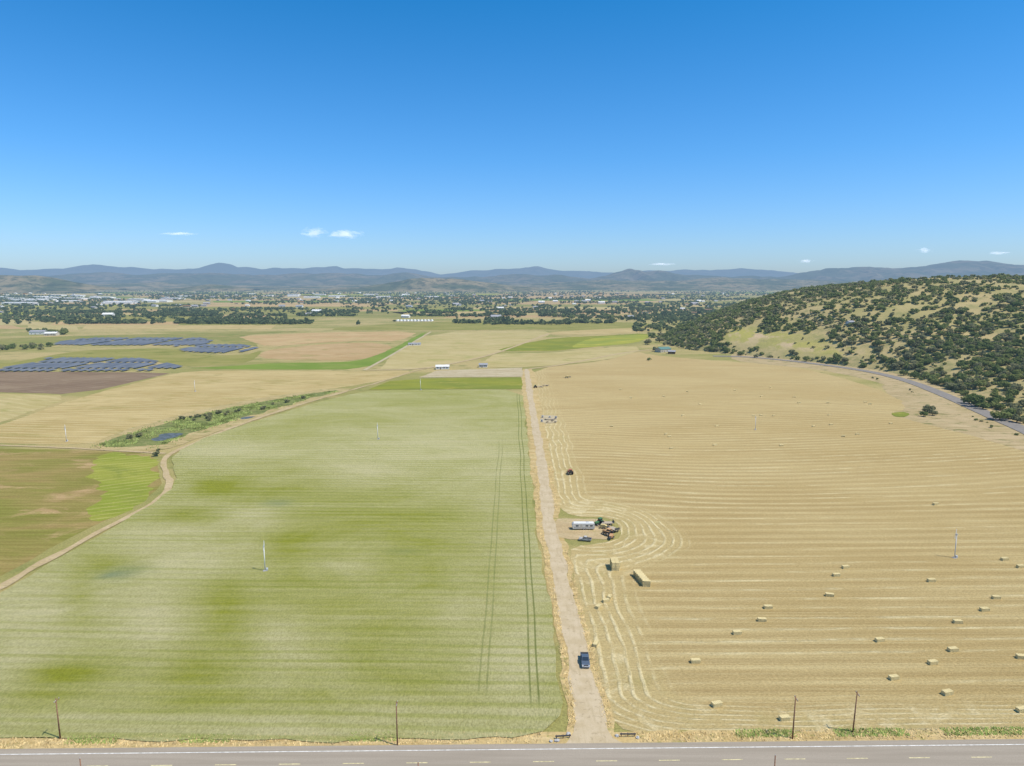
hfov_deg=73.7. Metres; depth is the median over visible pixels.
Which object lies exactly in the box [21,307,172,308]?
valley field
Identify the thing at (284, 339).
tan field
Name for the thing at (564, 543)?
road shoulder
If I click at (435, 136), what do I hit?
sky
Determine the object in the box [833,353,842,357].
oak tree
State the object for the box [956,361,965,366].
oak tree
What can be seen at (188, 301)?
valley field
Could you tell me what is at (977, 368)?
oak tree
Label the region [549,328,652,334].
cream field
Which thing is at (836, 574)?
hay bale
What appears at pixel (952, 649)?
hay bale
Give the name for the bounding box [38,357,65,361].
solar panel row
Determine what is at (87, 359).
solar panel row
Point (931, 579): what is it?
hay bale
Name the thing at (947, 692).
hay bale
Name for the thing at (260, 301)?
valley field
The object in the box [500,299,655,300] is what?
valley field
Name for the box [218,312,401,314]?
valley field
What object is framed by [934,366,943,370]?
oak tree
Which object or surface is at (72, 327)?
valley field
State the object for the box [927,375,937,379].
oak tree
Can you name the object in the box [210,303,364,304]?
valley field
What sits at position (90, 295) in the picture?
valley field
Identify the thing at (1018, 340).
oak tree
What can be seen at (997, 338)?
oak tree
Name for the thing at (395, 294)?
valley field
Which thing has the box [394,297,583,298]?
valley field
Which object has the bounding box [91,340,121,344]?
solar panel row
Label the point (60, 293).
valley field
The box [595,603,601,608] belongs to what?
hay bale
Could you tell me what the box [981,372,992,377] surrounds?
oak tree
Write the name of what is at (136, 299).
warehouse
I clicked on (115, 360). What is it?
solar panel row
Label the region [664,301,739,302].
valley field
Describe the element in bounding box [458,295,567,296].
valley field
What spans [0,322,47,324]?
valley field
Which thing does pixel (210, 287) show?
hill
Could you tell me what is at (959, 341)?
oak tree
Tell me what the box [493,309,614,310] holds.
valley field
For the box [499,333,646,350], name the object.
dark green field
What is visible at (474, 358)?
farm road
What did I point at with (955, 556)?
wind machine
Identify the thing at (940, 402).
roadside verge
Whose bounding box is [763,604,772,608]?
hay bale
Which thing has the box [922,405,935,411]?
oak tree
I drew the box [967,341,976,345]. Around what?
oak tree
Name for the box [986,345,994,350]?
oak tree
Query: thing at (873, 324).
oak tree
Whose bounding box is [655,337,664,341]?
oak tree
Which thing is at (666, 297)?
valley field
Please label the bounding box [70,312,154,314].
valley field
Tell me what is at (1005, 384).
oak tree
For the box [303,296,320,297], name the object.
warehouse
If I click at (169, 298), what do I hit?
warehouse
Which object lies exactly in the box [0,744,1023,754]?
edge line
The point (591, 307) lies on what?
valley field
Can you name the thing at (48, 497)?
scrub field
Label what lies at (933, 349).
oak tree
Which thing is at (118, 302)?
warehouse
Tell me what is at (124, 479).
green corner
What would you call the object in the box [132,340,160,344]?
solar panel row
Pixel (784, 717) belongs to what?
hay bale
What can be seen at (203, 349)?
solar panel row
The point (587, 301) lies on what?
valley field
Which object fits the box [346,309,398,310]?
valley field
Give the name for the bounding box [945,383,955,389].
oak tree
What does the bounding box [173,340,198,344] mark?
solar panel row
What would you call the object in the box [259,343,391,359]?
brown field
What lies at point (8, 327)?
valley field
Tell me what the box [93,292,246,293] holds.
valley field
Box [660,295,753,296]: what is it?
valley field
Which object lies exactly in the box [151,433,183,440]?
pond
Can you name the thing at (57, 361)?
solar panel row
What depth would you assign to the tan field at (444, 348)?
967.53 m
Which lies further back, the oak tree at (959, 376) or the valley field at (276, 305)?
the valley field at (276, 305)
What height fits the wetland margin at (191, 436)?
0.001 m
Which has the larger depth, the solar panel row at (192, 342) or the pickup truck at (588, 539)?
the solar panel row at (192, 342)
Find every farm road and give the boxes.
[363,332,430,369]
[381,333,548,369]
[528,350,642,368]
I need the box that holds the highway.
[0,739,1023,765]
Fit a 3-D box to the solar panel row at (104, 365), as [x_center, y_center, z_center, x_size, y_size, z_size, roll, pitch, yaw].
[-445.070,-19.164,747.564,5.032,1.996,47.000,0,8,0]
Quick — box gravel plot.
[421,368,522,376]
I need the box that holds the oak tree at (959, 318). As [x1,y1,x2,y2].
[956,316,964,320]
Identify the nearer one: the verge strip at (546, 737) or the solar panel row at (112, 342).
the verge strip at (546, 737)
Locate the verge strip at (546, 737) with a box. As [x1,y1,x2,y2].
[0,729,1023,748]
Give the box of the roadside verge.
[731,354,1023,438]
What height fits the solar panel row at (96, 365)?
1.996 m
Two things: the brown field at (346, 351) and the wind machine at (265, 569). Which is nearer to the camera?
the wind machine at (265, 569)
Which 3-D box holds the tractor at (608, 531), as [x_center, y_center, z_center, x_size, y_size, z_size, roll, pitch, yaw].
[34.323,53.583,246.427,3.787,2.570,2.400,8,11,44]
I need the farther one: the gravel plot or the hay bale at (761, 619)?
the gravel plot
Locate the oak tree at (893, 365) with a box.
[889,363,898,367]
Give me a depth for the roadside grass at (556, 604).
185.49 m
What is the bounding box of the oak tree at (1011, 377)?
[1007,374,1018,379]
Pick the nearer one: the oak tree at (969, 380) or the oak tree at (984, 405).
the oak tree at (984, 405)
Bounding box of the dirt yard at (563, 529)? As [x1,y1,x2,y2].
[555,518,610,538]
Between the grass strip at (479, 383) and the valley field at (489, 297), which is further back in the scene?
the valley field at (489, 297)
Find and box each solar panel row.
[3,362,34,367]
[11,362,41,367]
[19,362,49,367]
[27,362,56,367]
[35,362,64,368]
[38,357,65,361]
[43,362,71,368]
[46,357,72,361]
[51,362,79,368]
[53,357,79,362]
[59,362,86,368]
[60,357,85,361]
[67,340,96,344]
[68,357,92,361]
[73,340,102,344]
[75,357,98,361]
[75,362,101,367]
[79,340,111,344]
[83,357,105,361]
[83,362,109,367]
[90,357,113,361]
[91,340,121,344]
[91,362,117,367]
[98,340,128,344]
[99,362,124,367]
[105,340,134,344]
[105,358,126,361]
[107,362,132,367]
[111,340,141,344]
[115,362,139,367]
[118,340,147,344]
[123,362,147,367]
[125,340,153,344]
[131,362,155,367]
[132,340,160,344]
[139,340,168,344]
[147,363,169,367]
[152,340,179,344]
[155,363,172,367]
[159,340,186,344]
[166,340,192,344]
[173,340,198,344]
[180,340,205,344]
[186,347,207,351]
[187,340,213,344]
[194,347,214,351]
[198,347,222,351]
[205,347,229,351]
[212,347,236,352]
[220,347,244,352]
[239,347,258,351]
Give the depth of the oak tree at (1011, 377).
559.41 m
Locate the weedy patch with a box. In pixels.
[892,412,908,416]
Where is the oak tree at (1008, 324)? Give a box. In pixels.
[1003,322,1015,326]
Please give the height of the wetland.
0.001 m
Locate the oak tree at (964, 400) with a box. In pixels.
[960,393,977,403]
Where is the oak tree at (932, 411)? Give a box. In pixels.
[928,409,937,414]
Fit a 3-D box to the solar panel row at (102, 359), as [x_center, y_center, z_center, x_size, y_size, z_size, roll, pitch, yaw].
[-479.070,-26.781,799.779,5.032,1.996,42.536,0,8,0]
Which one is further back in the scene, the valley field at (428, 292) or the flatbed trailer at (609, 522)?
the valley field at (428, 292)
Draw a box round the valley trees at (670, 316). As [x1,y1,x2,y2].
[0,289,780,330]
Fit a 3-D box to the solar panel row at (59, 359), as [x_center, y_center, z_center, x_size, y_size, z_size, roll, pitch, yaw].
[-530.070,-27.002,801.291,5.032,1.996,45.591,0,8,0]
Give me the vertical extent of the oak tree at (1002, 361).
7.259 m
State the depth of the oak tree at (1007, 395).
515.75 m
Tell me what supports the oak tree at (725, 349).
on the hill at (777, 343)
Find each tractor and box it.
[594,517,603,525]
[602,528,612,535]
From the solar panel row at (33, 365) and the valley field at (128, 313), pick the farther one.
the valley field at (128, 313)
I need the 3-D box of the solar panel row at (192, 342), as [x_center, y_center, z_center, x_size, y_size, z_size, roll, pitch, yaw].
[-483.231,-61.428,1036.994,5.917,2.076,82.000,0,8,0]
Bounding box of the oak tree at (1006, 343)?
[1003,341,1012,345]
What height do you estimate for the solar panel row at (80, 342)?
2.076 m
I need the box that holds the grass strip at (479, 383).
[369,377,522,389]
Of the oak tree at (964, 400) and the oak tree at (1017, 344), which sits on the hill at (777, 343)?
the oak tree at (1017, 344)
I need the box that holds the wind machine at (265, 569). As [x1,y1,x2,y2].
[263,545,267,571]
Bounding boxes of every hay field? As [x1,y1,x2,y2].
[478,346,638,366]
[535,352,1023,730]
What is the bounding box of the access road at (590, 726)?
[524,369,621,742]
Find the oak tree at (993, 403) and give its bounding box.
[990,400,997,406]
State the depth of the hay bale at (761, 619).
183.24 m
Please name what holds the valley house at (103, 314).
on the valley field at (128, 316)
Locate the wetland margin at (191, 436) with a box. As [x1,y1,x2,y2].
[95,388,349,450]
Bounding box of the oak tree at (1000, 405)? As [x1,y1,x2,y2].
[995,403,1005,409]
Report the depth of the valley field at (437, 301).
3431.19 m
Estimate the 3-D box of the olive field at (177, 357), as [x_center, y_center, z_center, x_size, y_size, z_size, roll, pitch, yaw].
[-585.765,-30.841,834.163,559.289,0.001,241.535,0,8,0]
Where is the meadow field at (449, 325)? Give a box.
[333,321,666,330]
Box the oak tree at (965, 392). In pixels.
[960,390,969,394]
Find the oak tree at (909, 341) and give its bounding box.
[906,339,914,345]
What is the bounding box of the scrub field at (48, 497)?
[0,449,161,575]
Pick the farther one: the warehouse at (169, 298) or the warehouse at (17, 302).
the warehouse at (169, 298)
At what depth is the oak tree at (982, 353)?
659.93 m
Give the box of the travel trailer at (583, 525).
[568,521,594,529]
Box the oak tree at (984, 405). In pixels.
[976,402,990,408]
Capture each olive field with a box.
[0,331,299,351]
[0,348,259,367]
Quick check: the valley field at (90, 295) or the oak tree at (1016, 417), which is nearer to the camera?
the oak tree at (1016, 417)
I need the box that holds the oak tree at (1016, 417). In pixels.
[1011,414,1023,422]
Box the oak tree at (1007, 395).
[1005,393,1012,397]
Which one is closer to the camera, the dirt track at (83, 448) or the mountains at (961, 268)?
the dirt track at (83, 448)
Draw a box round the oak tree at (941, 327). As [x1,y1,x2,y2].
[937,324,945,329]
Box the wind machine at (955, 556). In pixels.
[952,529,957,558]
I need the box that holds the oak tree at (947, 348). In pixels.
[943,346,951,350]
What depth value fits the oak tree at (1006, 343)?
671.53 m
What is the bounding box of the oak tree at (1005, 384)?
[998,381,1010,387]
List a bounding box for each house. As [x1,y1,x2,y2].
[29,330,46,334]
[43,332,59,335]
[102,313,114,316]
[435,365,449,368]
[479,363,487,366]
[655,346,670,352]
[668,350,675,353]
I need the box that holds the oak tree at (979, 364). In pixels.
[973,362,983,366]
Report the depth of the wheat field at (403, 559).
197.76 m
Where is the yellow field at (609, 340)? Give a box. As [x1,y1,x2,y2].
[573,335,648,347]
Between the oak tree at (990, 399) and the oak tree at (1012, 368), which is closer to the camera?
the oak tree at (990, 399)
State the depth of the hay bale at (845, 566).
217.49 m
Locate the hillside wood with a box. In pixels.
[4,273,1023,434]
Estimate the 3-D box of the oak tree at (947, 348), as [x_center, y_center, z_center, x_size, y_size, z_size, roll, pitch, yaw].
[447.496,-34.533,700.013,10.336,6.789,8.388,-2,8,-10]
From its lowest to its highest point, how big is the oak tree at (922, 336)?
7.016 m
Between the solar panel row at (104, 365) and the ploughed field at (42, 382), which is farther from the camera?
the solar panel row at (104, 365)
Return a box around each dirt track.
[0,367,432,589]
[0,445,164,453]
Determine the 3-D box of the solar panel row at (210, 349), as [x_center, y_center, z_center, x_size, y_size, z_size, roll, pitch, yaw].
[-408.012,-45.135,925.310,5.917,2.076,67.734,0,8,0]
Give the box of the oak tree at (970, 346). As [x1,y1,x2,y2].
[965,344,974,348]
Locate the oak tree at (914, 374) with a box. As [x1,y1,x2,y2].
[909,372,919,378]
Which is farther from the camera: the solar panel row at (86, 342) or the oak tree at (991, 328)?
the solar panel row at (86, 342)
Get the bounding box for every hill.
[0,275,136,292]
[159,284,260,290]
[309,278,549,291]
[664,276,1023,415]
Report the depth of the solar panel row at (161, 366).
739.69 m
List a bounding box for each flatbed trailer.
[599,520,613,525]
[608,526,619,531]
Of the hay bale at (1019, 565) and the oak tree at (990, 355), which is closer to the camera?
the hay bale at (1019, 565)
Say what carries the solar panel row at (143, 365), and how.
on the ground at (330, 324)
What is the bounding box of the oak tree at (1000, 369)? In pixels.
[995,367,1007,373]
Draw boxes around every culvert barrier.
[555,734,570,738]
[620,732,635,736]
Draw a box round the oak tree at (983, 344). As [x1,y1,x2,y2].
[977,343,987,346]
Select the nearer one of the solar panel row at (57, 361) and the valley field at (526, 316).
the solar panel row at (57, 361)
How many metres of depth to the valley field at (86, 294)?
5596.37 m
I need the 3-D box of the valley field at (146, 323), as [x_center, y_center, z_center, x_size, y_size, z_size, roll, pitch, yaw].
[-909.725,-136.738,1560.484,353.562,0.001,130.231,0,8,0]
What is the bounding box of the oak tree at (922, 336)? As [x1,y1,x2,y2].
[917,334,926,338]
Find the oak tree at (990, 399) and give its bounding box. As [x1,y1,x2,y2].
[986,397,1000,402]
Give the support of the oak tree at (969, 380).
on the hill at (777, 343)
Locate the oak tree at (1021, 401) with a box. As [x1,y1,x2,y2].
[1018,399,1023,406]
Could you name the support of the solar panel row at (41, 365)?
on the ground at (330, 324)
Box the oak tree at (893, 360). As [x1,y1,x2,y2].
[888,358,897,363]
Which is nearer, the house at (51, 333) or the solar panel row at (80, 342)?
the solar panel row at (80, 342)
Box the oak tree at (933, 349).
[927,347,937,351]
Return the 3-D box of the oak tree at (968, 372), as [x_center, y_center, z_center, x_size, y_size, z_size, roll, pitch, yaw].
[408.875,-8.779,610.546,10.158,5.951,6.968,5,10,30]
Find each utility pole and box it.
[54,698,60,738]
[396,700,397,744]
[792,696,797,738]
[852,692,859,732]
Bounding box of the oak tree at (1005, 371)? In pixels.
[999,370,1010,374]
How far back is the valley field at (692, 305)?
2687.88 m
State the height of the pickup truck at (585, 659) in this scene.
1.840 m
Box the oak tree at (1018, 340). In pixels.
[1012,339,1023,342]
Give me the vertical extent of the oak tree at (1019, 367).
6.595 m
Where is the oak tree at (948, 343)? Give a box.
[943,341,953,345]
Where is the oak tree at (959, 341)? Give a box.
[954,339,962,344]
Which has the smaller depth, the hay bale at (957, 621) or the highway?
the highway
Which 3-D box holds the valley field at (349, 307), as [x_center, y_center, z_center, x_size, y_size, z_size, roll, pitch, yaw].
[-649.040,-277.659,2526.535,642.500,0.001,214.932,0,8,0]
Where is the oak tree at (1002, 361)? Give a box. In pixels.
[995,358,1005,364]
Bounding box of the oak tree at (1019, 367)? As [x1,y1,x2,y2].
[1015,365,1023,369]
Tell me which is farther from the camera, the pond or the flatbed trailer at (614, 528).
the pond
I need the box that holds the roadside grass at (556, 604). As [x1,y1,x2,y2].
[534,466,614,727]
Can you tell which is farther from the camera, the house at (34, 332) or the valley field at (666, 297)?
the valley field at (666, 297)
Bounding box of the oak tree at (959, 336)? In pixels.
[953,334,962,338]
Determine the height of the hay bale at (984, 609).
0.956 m
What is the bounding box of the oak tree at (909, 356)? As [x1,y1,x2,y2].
[904,353,914,358]
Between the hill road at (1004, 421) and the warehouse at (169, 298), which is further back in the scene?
the warehouse at (169, 298)
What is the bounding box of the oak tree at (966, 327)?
[960,325,969,329]
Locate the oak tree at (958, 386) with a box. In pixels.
[954,383,967,389]
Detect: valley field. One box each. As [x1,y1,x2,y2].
[0,292,96,293]
[0,318,31,321]
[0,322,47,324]
[0,325,24,328]
[6,309,114,310]
[8,305,147,306]
[18,295,125,296]
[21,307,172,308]
[26,294,199,294]
[27,325,77,329]
[38,318,187,321]
[52,322,177,324]
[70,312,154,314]
[75,315,216,317]
[82,325,274,328]
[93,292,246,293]
[122,309,202,311]
[136,295,316,296]
[139,303,192,303]
[143,297,279,298]
[173,301,203,301]
[178,323,283,324]
[179,307,249,308]
[186,299,354,300]
[200,305,384,306]
[208,309,309,311]
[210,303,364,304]
[213,301,350,301]
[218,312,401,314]
[263,307,419,308]
[267,292,332,292]
[273,315,444,317]
[280,297,397,298]
[299,295,455,296]
[328,294,497,294]
[335,292,527,293]
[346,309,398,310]
[382,301,527,301]
[384,305,498,306]
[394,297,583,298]
[394,312,496,314]
[403,309,484,310]
[411,307,450,308]
[444,315,636,317]
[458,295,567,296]
[473,307,540,308]
[476,303,628,303]
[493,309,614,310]
[498,294,660,295]
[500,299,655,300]
[512,305,652,306]
[513,312,561,314]
[525,301,657,301]
[529,292,703,293]
[545,307,628,308]
[559,295,652,296]
[576,312,652,313]
[593,297,717,298]
[651,307,719,308]
[657,305,725,306]
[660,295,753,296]
[662,299,744,300]
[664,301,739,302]
[706,292,775,293]
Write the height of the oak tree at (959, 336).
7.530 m
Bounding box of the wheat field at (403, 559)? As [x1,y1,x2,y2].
[0,389,562,742]
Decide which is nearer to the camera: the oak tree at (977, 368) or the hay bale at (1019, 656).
the hay bale at (1019, 656)
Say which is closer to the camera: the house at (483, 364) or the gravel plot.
the gravel plot
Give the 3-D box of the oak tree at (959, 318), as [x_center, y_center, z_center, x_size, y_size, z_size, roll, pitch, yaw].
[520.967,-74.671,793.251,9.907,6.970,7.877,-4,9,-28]
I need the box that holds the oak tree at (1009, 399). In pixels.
[1000,397,1014,401]
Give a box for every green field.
[201,332,425,369]
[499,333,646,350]
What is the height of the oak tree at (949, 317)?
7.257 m
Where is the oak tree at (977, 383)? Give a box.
[973,380,987,387]
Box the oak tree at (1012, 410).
[1001,408,1015,418]
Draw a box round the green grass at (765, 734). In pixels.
[64,725,1023,744]
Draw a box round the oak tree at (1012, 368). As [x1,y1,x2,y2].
[1007,366,1015,370]
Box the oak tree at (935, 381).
[930,379,940,383]
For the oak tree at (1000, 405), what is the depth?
488.93 m
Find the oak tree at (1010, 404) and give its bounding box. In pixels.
[1005,402,1020,407]
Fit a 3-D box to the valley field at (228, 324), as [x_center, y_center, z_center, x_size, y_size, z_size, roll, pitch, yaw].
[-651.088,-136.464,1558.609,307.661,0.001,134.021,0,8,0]
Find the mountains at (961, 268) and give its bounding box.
[14,260,1023,285]
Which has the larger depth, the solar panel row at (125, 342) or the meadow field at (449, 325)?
the meadow field at (449, 325)
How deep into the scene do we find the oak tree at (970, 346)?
685.12 m
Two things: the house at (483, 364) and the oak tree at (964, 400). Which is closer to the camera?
the oak tree at (964, 400)
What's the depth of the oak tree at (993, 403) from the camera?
495.98 m
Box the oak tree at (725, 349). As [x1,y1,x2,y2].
[722,346,730,352]
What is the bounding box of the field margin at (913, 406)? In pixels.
[882,385,1023,450]
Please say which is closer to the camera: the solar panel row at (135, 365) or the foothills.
the solar panel row at (135, 365)
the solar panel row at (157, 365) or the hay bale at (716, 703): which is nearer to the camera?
the hay bale at (716, 703)
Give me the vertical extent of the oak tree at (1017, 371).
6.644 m
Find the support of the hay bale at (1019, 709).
on the hay field at (740, 524)
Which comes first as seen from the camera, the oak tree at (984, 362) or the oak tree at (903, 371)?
the oak tree at (984, 362)
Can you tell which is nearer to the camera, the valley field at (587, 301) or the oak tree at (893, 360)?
the oak tree at (893, 360)
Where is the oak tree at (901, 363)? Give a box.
[896,361,904,366]
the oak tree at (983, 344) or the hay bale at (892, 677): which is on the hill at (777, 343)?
the oak tree at (983, 344)
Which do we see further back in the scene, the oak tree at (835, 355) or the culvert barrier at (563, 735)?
the oak tree at (835, 355)
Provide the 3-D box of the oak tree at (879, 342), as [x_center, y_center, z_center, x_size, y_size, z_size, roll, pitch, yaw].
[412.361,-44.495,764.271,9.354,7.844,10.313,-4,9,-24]
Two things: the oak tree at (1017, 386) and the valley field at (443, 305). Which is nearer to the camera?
the oak tree at (1017, 386)
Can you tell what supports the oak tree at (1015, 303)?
on the hill at (777, 343)
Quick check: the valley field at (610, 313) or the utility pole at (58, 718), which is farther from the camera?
the valley field at (610, 313)
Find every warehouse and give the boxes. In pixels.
[1,302,37,304]
[101,302,136,303]
[105,301,139,302]
[127,299,149,300]
[160,298,185,299]
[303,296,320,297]
[328,295,346,296]
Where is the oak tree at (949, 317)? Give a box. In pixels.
[944,315,953,319]
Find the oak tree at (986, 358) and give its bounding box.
[980,357,992,360]
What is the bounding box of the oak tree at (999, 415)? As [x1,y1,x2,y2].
[990,410,1011,419]
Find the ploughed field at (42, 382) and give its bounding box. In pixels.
[0,371,168,393]
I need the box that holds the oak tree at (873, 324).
[871,322,879,326]
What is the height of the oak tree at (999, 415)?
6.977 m
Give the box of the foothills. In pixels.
[89,277,857,290]
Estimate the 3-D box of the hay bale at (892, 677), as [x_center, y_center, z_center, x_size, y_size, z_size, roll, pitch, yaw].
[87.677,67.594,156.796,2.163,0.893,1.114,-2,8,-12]
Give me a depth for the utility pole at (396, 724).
133.67 m
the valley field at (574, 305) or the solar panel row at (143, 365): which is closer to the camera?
the solar panel row at (143, 365)
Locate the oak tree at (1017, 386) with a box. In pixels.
[1010,383,1023,389]
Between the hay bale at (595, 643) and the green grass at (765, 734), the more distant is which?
the hay bale at (595, 643)
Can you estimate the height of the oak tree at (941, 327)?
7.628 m
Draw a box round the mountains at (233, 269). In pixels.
[0,263,796,278]
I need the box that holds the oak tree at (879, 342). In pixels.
[875,340,885,344]
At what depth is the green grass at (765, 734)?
137.50 m
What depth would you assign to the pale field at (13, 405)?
516.68 m
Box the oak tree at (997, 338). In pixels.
[992,335,1001,340]
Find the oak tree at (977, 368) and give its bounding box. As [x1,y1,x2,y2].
[973,365,981,371]
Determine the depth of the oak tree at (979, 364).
620.53 m
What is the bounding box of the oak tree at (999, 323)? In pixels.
[994,321,1003,324]
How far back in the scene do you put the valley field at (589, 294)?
5596.37 m
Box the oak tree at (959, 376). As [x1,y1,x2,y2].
[957,374,965,379]
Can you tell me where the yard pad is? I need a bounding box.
[540,415,557,422]
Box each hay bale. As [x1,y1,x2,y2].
[593,640,598,647]
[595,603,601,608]
[602,598,609,602]
[642,579,650,583]
[690,658,700,663]
[711,700,722,707]
[732,630,741,634]
[757,617,766,621]
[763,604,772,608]
[778,714,790,721]
[825,592,833,596]
[832,573,840,576]
[841,565,849,568]
[874,637,884,642]
[888,674,899,680]
[927,578,936,581]
[927,659,938,664]
[941,688,953,695]
[947,646,958,651]
[952,619,962,623]
[979,607,989,611]
[991,595,1000,598]
[1000,557,1008,560]
[1015,653,1023,659]
[1015,705,1023,712]
[1016,564,1023,567]
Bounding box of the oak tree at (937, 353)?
[934,352,945,358]
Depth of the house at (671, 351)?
879.63 m
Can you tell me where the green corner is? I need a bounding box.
[86,452,159,520]
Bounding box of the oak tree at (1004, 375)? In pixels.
[1000,373,1008,379]
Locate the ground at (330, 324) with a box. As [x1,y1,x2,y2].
[0,290,1021,737]
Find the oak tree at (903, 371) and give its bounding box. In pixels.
[899,369,907,374]
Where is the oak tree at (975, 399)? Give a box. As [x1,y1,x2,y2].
[966,394,985,405]
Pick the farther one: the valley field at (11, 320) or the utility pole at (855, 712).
the valley field at (11, 320)
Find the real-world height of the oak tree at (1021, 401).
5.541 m
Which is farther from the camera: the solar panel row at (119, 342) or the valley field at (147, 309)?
the valley field at (147, 309)
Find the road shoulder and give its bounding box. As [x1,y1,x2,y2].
[521,369,626,742]
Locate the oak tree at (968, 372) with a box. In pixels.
[963,370,975,374]
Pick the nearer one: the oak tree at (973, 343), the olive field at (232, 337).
the oak tree at (973, 343)
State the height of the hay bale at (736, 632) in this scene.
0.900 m
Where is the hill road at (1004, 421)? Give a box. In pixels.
[719,356,1023,433]
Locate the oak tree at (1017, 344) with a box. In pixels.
[1012,343,1021,346]
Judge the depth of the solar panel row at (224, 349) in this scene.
921.48 m
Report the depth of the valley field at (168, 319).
1719.48 m
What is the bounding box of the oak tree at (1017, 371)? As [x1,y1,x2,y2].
[1011,369,1023,374]
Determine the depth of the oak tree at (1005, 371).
577.35 m
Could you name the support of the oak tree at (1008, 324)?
on the hill at (777, 343)
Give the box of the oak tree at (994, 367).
[991,365,999,371]
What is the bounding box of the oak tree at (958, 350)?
[953,348,963,353]
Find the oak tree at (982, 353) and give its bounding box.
[978,350,985,355]
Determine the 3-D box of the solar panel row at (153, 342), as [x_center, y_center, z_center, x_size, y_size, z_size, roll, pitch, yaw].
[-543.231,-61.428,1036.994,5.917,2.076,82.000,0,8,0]
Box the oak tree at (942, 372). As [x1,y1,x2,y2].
[937,370,947,374]
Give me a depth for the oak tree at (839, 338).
811.54 m
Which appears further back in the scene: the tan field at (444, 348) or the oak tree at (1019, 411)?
the tan field at (444, 348)
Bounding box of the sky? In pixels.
[0,0,1023,273]
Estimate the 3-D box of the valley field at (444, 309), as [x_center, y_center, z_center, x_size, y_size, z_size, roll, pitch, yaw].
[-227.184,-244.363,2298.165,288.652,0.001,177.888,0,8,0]
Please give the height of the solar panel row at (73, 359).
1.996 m
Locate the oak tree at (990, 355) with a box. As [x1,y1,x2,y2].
[983,353,994,357]
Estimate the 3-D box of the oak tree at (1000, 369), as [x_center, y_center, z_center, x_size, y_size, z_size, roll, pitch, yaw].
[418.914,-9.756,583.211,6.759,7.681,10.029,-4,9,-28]
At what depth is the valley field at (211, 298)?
4404.30 m
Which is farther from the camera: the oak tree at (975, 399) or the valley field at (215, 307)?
the valley field at (215, 307)
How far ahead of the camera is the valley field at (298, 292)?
6826.95 m
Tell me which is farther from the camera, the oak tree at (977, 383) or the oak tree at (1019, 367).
the oak tree at (1019, 367)
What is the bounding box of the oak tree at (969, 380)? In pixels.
[964,377,976,382]
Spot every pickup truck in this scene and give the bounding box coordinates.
[578,536,591,541]
[580,652,589,666]
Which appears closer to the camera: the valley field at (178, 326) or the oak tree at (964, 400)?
the oak tree at (964, 400)
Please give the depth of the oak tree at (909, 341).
741.32 m
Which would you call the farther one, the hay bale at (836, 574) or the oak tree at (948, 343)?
the oak tree at (948, 343)
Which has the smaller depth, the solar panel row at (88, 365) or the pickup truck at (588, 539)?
the pickup truck at (588, 539)
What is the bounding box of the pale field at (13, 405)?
[0,394,63,421]
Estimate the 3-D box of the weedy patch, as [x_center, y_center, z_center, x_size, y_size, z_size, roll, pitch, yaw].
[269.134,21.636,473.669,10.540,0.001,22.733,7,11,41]
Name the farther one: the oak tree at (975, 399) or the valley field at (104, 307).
the valley field at (104, 307)
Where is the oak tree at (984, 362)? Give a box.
[979,360,991,366]
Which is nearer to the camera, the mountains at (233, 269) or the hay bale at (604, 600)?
the hay bale at (604, 600)
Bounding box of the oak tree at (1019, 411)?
[1011,407,1023,415]
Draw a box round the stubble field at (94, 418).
[0,370,412,443]
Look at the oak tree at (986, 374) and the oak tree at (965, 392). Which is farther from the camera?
the oak tree at (986, 374)
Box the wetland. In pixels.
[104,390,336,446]
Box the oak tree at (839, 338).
[835,336,842,341]
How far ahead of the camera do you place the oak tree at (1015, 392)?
516.35 m
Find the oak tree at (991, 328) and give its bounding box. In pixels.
[986,326,995,330]
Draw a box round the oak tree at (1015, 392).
[1005,389,1019,395]
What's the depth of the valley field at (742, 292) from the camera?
6826.95 m
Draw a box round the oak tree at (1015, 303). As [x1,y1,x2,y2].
[1011,301,1022,306]
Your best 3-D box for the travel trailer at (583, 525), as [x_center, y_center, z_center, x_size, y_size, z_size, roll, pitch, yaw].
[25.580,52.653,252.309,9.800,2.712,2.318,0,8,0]
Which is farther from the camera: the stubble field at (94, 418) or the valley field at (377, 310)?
the valley field at (377, 310)
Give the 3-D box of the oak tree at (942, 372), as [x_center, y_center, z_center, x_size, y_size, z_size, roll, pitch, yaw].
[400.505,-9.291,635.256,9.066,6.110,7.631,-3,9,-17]
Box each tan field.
[240,331,414,345]
[381,331,549,368]

